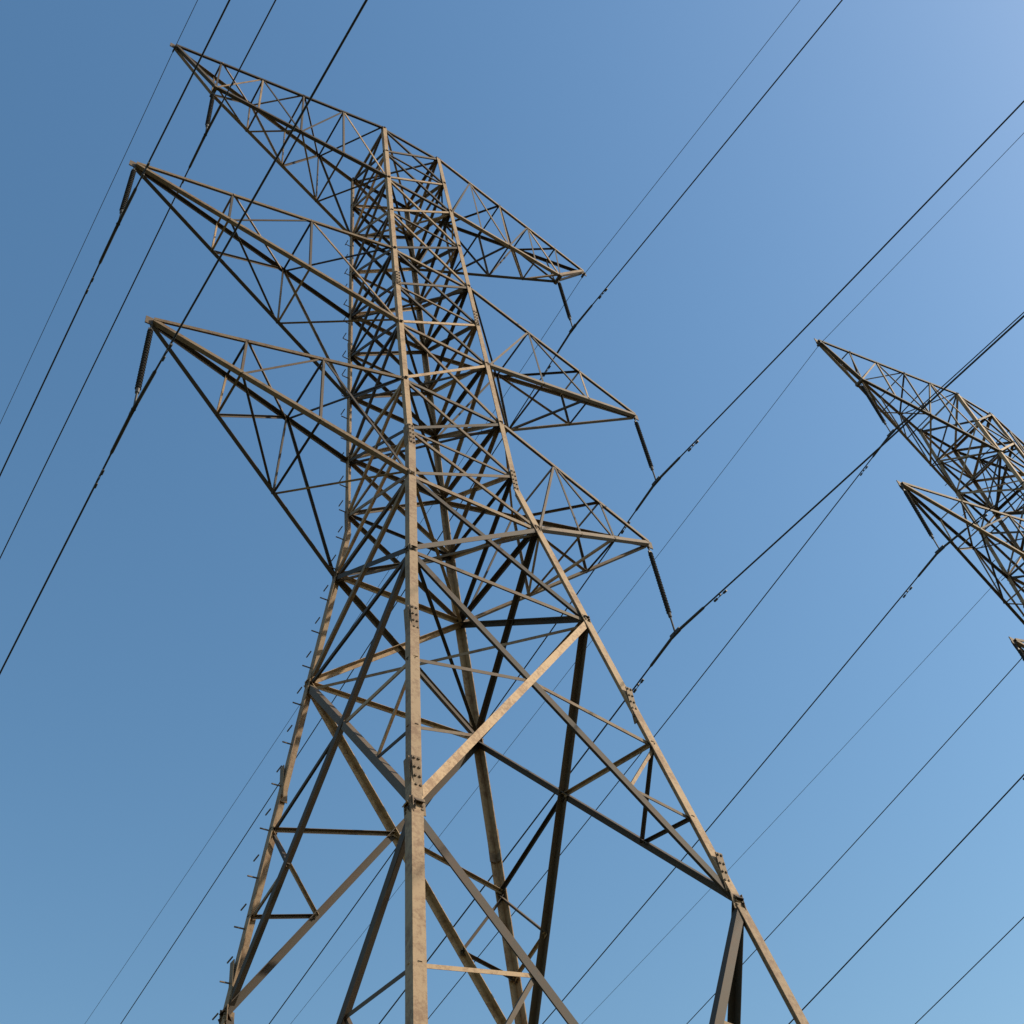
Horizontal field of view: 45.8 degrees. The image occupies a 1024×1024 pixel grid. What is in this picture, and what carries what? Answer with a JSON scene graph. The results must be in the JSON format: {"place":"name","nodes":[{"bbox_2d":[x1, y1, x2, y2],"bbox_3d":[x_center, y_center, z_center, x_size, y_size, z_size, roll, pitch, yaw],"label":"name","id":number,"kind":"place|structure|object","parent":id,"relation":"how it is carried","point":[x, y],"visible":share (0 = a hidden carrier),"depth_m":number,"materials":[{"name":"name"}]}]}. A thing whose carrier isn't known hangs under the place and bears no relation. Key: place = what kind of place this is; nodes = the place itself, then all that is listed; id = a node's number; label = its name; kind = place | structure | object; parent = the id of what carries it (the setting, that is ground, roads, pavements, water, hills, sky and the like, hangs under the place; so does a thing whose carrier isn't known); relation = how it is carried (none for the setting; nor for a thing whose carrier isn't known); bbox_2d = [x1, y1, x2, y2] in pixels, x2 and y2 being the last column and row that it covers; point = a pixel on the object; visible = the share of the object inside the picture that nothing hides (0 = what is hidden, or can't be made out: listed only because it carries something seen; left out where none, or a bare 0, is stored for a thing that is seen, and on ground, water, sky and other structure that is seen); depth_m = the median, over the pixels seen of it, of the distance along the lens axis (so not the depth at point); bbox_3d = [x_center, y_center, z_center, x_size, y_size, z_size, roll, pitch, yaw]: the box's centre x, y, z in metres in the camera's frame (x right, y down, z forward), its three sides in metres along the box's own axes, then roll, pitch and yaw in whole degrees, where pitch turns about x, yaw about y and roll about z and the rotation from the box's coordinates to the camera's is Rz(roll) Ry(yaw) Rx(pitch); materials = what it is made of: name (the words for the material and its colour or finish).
{"place":"outdoors","nodes":[
{"label":"outdoors","id":0,"kind":"place"},
{"bbox_2d":[0,0,1023,1023],"label":"sky","id":1,"kind":"structure","parent":0,"point":[156,667],"materials":[{"name":"blue"}]},
{"label":"ground","id":2,"kind":"structure","parent":0,"visible":0},
{"bbox_2d":[85,43,808,1023],"bbox_3d":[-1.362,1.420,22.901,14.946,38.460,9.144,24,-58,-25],"label":"transmission tower","id":3,"kind":"structure","parent":2,"relation":"on","point":[409,831],"depth_m":23.39,"materials":[{"name":"metal"}]},
{"bbox_2d":[0,0,197,422],"bbox_3d":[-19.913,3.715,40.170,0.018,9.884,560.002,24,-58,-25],"label":"overhead earth wire","id":4,"kind":"object","parent":3,"relation":"attached to","point":[100,207],"visible":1,"depth_m":36.31,"materials":[{"name":"metal"}]},
{"bbox_2d":[0,0,230,475],"bbox_3d":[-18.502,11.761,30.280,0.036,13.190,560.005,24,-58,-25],"label":"power line","id":5,"kind":"object","parent":3,"relation":"hanging from","point":[206,46],"visible":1,"depth_m":25.11,"materials":[{"name":"metal"}]},
{"bbox_2d":[0,0,275,558],"bbox_3d":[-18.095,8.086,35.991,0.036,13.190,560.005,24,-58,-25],"label":"power line","id":6,"kind":"object","parent":3,"relation":"attached to","point":[127,296],"visible":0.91,"depth_m":33.33,"materials":[{"name":"metal"}]},
{"bbox_2d":[0,0,367,673],"bbox_3d":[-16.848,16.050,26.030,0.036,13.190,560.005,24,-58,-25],"label":"power line","id":7,"kind":"object","parent":3,"relation":"hanging from","point":[246,211],"visible":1,"depth_m":19.40,"materials":[{"name":"metal"}]},
{"bbox_2d":[86,0,799,1021],"bbox_3d":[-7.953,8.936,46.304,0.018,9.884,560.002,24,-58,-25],"label":"overhead earth wire","id":8,"kind":"object","parent":3,"relation":"attached to","point":[468,450],"visible":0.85,"depth_m":41.77,"materials":[{"name":"metal"}]},
{"bbox_2d":[121,0,842,1023],"bbox_3d":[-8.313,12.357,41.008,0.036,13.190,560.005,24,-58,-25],"label":"power line","id":9,"kind":"object","parent":3,"relation":"hanging from","point":[501,440],"visible":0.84,"depth_m":36.86,"materials":[{"name":"metal"}]},
{"bbox_2d":[269,100,1023,1023],"bbox_3d":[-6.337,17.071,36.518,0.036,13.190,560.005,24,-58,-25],"label":"power line","id":10,"kind":"object","parent":3,"relation":"hanging from","point":[683,454],"visible":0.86,"depth_m":29.91,"materials":[{"name":"metal"}]},
{"bbox_2d":[379,315,1023,1023],"bbox_3d":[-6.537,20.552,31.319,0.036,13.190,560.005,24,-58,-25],"label":"power line","id":11,"kind":"object","parent":3,"relation":"hanging from","point":[731,583],"visible":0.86,"depth_m":24.94,"materials":[{"name":"metal"}]},
{"bbox_2d":[814,338,1023,779],"bbox_3d":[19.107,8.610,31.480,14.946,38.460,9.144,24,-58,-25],"label":"transmission tower","id":12,"kind":"structure","parent":2,"relation":"on","point":[915,502],"depth_m":42.68,"materials":[{"name":"metal"}]},
{"bbox_2d":[292,133,1023,1021],"bbox_3d":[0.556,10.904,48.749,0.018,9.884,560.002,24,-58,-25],"label":"overhead earth wire","id":13,"kind":"object","parent":12,"relation":"attached to","point":[696,505],"visible":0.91,"depth_m":45.16,"materials":[{"name":"metal"}]},
{"bbox_2d":[428,312,1023,1018],"bbox_3d":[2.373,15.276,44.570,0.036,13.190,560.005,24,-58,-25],"label":"power line","id":14,"kind":"object","parent":12,"relation":"hanging from","point":[732,636],"visible":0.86,"depth_m":42.83,"materials":[{"name":"metal"}]},
{"bbox_2d":[542,481,1023,1023],"bbox_3d":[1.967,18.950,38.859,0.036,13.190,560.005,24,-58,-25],"label":"power line","id":15,"kind":"object","parent":12,"relation":"hanging from","point":[770,753],"visible":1,"depth_m":37.04,"materials":[{"name":"metal"}]},
{"bbox_2d":[590,556,1019,1014],"bbox_3d":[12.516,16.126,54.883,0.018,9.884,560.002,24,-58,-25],"label":"overhead earth wire","id":16,"kind":"object","parent":12,"relation":"attached to","point":[808,784],"visible":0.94,"depth_m":55.55,"materials":[{"name":"metal"}]},
{"bbox_2d":[687,658,1021,1023],"bbox_3d":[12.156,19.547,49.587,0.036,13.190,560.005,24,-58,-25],"label":"power line","id":17,"kind":"object","parent":12,"relation":"hanging from","point":[873,821],"visible":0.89,"depth_m":49.84,"materials":[{"name":"metal"}]},
{"bbox_2d":[788,774,1023,1023],"bbox_3d":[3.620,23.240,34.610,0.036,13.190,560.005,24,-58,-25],"label":"power line","id":18,"kind":"object","parent":12,"relation":"hanging from","point":[975,826],"visible":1,"depth_m":32.10,"materials":[{"name":"metal"}]},
{"bbox_2d":[915,917,1023,1023],"bbox_3d":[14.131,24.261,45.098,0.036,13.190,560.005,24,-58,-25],"label":"power line","id":19,"kind":"object","parent":12,"relation":"attached to","point":[966,973],"visible":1,"depth_m":45.31,"materials":[{"name":"metal"}]}
]}

